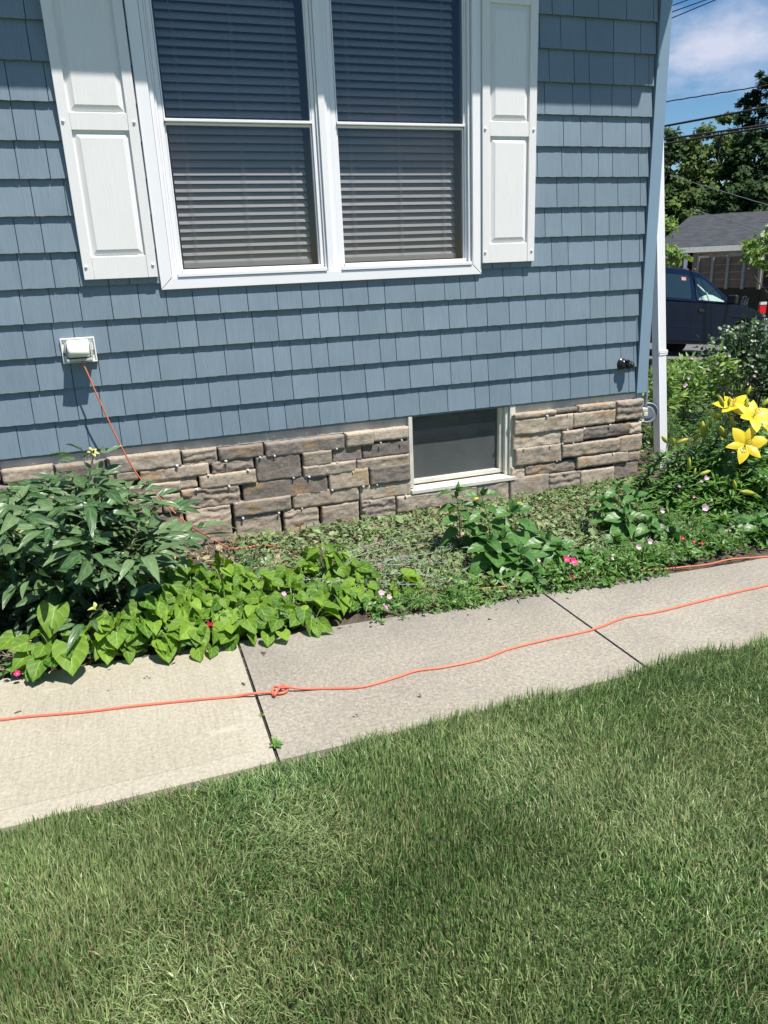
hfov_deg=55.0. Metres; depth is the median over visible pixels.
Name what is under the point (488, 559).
leafy weed
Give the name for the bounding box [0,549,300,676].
groundcover
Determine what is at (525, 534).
leafy weed
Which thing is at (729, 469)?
lily
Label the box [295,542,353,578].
heart leaf plant
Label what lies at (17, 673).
periwinkle plant
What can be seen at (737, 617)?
sidewalk
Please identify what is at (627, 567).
evening primrose
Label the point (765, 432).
border plant
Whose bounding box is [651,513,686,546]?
leafy weed
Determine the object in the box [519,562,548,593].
leafy weed
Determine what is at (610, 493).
leafy weed
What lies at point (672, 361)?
driveway edging
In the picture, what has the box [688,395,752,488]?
lily
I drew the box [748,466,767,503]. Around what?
border plant
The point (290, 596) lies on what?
heart leaf plant
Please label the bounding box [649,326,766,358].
driveway
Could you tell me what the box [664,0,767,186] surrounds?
sky
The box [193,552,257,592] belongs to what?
heart leaf plant
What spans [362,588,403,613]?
periwinkle plant
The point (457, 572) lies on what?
clippings
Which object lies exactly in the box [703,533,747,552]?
evening primrose
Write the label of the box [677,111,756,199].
deciduous tree
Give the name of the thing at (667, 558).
evening primrose
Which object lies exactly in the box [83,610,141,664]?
heart leaf plant
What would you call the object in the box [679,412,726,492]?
lily
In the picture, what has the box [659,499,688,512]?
lily
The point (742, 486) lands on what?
lily
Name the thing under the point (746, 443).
lily
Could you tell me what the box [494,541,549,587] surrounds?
leafy weed
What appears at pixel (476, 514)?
leafy weed
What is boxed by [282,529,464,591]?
silver sage
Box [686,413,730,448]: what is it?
border plant
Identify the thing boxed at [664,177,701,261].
deciduous tree
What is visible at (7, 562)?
peony bush
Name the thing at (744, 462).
lily
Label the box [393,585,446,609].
evening primrose
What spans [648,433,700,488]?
lily
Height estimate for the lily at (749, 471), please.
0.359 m
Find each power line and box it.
[664,106,767,126]
[664,124,767,140]
[664,126,767,144]
[666,85,767,101]
[672,0,705,11]
[672,0,714,17]
[672,176,766,204]
[690,208,763,230]
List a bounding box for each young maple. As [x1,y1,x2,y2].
[664,186,693,267]
[737,223,767,352]
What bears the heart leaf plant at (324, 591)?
on the garden bed at (361, 615)
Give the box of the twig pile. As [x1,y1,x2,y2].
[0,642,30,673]
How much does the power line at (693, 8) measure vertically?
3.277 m
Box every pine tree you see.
[724,92,756,180]
[742,129,767,181]
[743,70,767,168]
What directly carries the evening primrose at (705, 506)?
on the garden bed at (361, 615)
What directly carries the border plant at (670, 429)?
on the side garden bed at (648, 453)
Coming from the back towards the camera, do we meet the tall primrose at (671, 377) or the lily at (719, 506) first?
the tall primrose at (671, 377)
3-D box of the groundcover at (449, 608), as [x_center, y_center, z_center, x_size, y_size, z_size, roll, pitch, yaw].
[0.715,0.158,4.444,3.161,0.137,1.522,-8,19,-17]
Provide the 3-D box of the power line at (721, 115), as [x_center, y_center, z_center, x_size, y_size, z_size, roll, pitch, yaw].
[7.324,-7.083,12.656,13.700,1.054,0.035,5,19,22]
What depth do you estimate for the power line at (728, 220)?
21.79 m
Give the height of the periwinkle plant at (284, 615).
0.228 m
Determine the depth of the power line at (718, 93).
13.12 m
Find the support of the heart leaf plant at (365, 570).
on the garden bed at (361, 615)
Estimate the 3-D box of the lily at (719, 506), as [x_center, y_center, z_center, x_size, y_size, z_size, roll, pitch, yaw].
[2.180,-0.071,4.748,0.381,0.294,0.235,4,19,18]
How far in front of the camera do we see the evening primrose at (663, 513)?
4.43 m
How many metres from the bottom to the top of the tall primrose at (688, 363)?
0.789 m
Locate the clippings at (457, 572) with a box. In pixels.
[230,475,760,627]
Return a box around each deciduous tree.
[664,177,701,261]
[665,133,725,202]
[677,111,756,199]
[688,184,720,214]
[702,128,767,204]
[716,179,767,213]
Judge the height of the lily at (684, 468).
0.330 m
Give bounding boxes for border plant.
[641,394,679,447]
[641,412,686,451]
[677,446,736,476]
[684,400,735,443]
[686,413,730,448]
[693,469,751,510]
[729,439,767,490]
[734,427,767,468]
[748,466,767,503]
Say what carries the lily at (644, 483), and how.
on the garden bed at (361, 615)
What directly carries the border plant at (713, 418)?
on the side garden bed at (648, 453)
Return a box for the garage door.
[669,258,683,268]
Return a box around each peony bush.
[0,444,235,652]
[0,535,32,594]
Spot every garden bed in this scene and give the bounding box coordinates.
[0,462,767,713]
[637,411,745,474]
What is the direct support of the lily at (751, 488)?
on the garden bed at (361, 615)
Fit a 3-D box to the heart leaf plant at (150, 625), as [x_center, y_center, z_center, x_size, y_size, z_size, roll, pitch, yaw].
[-1.131,0.500,3.381,0.361,0.234,0.323,7,20,26]
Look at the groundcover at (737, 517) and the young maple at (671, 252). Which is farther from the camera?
the young maple at (671, 252)
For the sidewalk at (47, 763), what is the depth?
2.73 m
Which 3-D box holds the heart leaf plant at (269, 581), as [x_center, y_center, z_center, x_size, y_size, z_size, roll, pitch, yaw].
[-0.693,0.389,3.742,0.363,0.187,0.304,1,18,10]
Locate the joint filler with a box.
[237,644,281,769]
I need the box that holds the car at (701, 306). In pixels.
[650,267,764,350]
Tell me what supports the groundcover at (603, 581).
on the garden bed at (361, 615)
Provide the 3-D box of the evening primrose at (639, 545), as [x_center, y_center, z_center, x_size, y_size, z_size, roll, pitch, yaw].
[1.208,0.240,4.000,0.801,0.174,0.268,-8,19,-17]
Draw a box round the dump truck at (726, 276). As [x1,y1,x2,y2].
[688,253,767,325]
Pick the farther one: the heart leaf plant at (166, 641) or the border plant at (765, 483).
the border plant at (765, 483)
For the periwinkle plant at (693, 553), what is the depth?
4.07 m
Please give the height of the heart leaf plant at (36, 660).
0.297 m
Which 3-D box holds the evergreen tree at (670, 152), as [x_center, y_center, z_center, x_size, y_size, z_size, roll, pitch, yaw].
[14.787,-16.380,40.478,4.017,10.376,3.864,5,20,23]
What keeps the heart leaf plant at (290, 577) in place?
on the garden bed at (361, 615)
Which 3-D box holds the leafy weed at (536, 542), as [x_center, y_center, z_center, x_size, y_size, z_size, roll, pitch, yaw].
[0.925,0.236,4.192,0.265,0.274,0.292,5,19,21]
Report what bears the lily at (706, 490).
on the garden bed at (361, 615)
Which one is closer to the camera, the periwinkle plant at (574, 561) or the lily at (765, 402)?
the periwinkle plant at (574, 561)
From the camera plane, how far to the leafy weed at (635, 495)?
4.52 m
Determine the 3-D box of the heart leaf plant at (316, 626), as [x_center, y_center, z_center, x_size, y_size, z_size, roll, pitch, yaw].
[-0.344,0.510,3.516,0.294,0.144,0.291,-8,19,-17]
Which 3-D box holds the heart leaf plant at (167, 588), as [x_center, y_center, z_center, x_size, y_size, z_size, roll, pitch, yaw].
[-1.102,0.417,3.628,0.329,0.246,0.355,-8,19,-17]
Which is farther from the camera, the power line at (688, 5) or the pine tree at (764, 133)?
the pine tree at (764, 133)
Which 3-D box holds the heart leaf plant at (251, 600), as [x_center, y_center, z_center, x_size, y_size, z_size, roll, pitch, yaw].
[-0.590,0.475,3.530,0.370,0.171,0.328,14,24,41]
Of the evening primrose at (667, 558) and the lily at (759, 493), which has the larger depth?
the lily at (759, 493)
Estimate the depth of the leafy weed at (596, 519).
4.51 m
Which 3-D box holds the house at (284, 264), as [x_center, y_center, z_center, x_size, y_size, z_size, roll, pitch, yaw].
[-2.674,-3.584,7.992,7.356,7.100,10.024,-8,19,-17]
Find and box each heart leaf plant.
[0,600,209,682]
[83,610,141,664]
[110,593,174,649]
[126,567,190,617]
[126,629,201,663]
[154,558,220,602]
[156,583,211,632]
[162,613,234,661]
[189,573,247,635]
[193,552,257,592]
[209,609,267,650]
[216,568,284,600]
[224,590,298,634]
[257,606,299,646]
[259,581,329,629]
[271,560,321,593]
[283,600,343,637]
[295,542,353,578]
[300,578,358,616]
[322,557,380,588]
[332,578,380,612]
[388,568,427,599]
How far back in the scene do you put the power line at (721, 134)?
13.48 m
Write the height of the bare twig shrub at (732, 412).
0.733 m
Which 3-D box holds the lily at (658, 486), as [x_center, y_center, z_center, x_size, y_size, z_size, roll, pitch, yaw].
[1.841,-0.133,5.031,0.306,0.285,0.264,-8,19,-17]
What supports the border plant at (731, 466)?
on the garden bed at (361, 615)
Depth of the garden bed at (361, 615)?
4.06 m
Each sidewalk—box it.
[0,645,275,836]
[239,594,643,765]
[545,557,767,670]
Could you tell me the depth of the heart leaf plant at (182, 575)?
3.71 m
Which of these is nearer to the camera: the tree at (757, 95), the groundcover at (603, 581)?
the groundcover at (603, 581)
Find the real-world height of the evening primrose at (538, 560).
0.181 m
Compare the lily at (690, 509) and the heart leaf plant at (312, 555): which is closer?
the heart leaf plant at (312, 555)
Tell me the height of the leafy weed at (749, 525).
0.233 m
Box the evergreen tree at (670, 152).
[664,125,689,235]
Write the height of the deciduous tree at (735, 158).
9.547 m
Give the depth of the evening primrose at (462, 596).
3.66 m
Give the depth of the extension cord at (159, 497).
4.15 m
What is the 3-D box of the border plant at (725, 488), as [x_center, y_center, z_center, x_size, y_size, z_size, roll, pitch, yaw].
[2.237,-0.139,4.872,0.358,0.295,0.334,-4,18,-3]
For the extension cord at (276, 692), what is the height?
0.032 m
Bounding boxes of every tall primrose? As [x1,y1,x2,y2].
[642,356,692,439]
[666,351,718,432]
[692,339,755,423]
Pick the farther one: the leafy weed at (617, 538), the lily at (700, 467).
the lily at (700, 467)
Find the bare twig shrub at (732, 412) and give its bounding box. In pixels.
[711,362,767,441]
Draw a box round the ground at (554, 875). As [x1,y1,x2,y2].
[0,369,767,1023]
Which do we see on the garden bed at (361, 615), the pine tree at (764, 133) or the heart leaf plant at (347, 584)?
the heart leaf plant at (347, 584)
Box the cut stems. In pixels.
[222,475,732,597]
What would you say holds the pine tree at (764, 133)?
on the ground at (554, 875)
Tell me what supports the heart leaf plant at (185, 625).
on the garden bed at (361, 615)
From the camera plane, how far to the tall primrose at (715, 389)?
6.90 m
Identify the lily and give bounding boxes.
[621,436,673,500]
[636,472,683,502]
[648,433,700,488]
[648,458,710,512]
[659,452,698,490]
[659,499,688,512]
[668,455,714,498]
[668,494,715,527]
[671,417,711,487]
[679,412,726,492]
[680,480,725,511]
[684,451,726,497]
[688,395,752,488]
[690,427,767,494]
[692,510,734,529]
[693,480,754,517]
[703,466,739,503]
[707,481,749,510]
[716,399,767,477]
[724,475,767,512]
[725,386,767,466]
[727,472,766,513]
[727,512,767,525]
[731,461,747,475]
[732,455,767,482]
[739,470,765,483]
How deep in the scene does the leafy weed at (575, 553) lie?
4.05 m
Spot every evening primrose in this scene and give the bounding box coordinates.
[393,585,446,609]
[436,582,480,608]
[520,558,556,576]
[547,534,668,580]
[600,551,637,574]
[639,485,689,532]
[639,546,686,565]
[673,475,717,539]
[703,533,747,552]
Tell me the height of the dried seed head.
0.193 m
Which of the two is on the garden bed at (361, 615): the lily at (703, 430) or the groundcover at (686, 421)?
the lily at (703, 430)
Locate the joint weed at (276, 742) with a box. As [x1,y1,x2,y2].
[269,736,283,747]
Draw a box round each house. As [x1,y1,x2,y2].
[0,0,672,565]
[665,211,767,270]
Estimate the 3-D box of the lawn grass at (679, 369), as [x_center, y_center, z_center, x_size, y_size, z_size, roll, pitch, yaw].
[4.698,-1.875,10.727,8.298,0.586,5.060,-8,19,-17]
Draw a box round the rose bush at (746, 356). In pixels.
[692,310,767,423]
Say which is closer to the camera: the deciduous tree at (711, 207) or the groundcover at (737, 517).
the groundcover at (737, 517)
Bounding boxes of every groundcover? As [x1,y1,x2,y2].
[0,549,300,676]
[245,471,754,624]
[363,515,767,623]
[576,490,767,556]
[638,390,767,508]
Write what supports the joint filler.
on the ground at (554, 875)
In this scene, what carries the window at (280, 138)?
in the house at (284, 264)
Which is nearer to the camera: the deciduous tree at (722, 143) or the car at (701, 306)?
the car at (701, 306)
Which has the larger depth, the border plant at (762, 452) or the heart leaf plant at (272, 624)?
the border plant at (762, 452)
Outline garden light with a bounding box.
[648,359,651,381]
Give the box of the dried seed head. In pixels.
[583,517,602,537]
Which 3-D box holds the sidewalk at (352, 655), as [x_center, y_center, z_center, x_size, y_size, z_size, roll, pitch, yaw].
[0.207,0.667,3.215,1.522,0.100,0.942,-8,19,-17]
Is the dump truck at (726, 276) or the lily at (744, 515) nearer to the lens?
the lily at (744, 515)
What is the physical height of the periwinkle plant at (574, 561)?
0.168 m
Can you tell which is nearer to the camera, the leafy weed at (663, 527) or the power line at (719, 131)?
the leafy weed at (663, 527)
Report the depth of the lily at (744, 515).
4.63 m
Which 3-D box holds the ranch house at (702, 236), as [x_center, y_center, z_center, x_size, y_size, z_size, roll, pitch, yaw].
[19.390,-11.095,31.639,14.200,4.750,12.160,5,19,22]
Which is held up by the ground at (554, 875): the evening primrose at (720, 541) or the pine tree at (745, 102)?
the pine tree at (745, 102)
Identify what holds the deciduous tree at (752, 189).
on the ground at (554, 875)
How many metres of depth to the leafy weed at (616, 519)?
4.41 m
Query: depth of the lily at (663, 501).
4.72 m
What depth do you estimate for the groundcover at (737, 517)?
4.45 m
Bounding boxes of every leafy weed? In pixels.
[434,481,482,553]
[463,485,503,544]
[467,532,515,581]
[482,527,526,574]
[490,500,541,557]
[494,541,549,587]
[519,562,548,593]
[526,529,569,560]
[541,539,575,568]
[565,546,598,571]
[581,492,620,534]
[599,531,631,552]
[600,478,639,523]
[603,506,649,541]
[621,489,654,534]
[633,515,664,543]
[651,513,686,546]
[729,512,767,545]
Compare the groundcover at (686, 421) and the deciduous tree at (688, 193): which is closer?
the groundcover at (686, 421)
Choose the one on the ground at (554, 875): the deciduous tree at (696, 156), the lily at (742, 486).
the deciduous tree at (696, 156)
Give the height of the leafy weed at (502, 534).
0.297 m
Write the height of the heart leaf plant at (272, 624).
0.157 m
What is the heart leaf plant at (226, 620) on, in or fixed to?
on the garden bed at (361, 615)
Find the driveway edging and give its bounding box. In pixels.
[666,359,711,363]
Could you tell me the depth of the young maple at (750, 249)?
15.95 m
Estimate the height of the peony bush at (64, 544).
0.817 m
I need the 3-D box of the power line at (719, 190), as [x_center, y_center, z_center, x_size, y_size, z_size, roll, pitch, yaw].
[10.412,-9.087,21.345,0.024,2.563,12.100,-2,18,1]
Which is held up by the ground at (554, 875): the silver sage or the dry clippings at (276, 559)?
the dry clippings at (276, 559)
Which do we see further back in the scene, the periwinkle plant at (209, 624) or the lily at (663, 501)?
the lily at (663, 501)
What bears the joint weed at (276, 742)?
on the sidewalk at (352, 655)
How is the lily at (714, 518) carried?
on the garden bed at (361, 615)
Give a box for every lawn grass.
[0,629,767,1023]
[648,361,767,398]
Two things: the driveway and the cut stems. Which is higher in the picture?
the driveway
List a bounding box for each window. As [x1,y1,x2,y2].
[124,0,480,289]
[407,405,514,493]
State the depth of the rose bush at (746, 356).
7.12 m
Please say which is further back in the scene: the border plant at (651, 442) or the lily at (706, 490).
the border plant at (651, 442)
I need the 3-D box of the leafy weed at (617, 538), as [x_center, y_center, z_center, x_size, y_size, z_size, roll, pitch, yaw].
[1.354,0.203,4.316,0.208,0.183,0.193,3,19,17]
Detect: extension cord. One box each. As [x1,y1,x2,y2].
[0,584,767,720]
[80,357,767,590]
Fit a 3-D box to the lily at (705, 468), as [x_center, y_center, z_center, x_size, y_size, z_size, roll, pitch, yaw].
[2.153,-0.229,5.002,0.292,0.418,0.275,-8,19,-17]
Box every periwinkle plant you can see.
[0,664,25,678]
[206,622,213,638]
[273,591,288,631]
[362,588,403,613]
[547,555,588,579]
[670,536,704,562]
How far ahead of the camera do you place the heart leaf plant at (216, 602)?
3.53 m
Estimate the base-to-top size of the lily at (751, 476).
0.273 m
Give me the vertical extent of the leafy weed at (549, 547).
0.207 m
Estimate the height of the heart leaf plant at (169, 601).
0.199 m
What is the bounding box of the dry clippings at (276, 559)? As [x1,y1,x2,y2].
[0,479,732,678]
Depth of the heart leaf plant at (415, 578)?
3.82 m

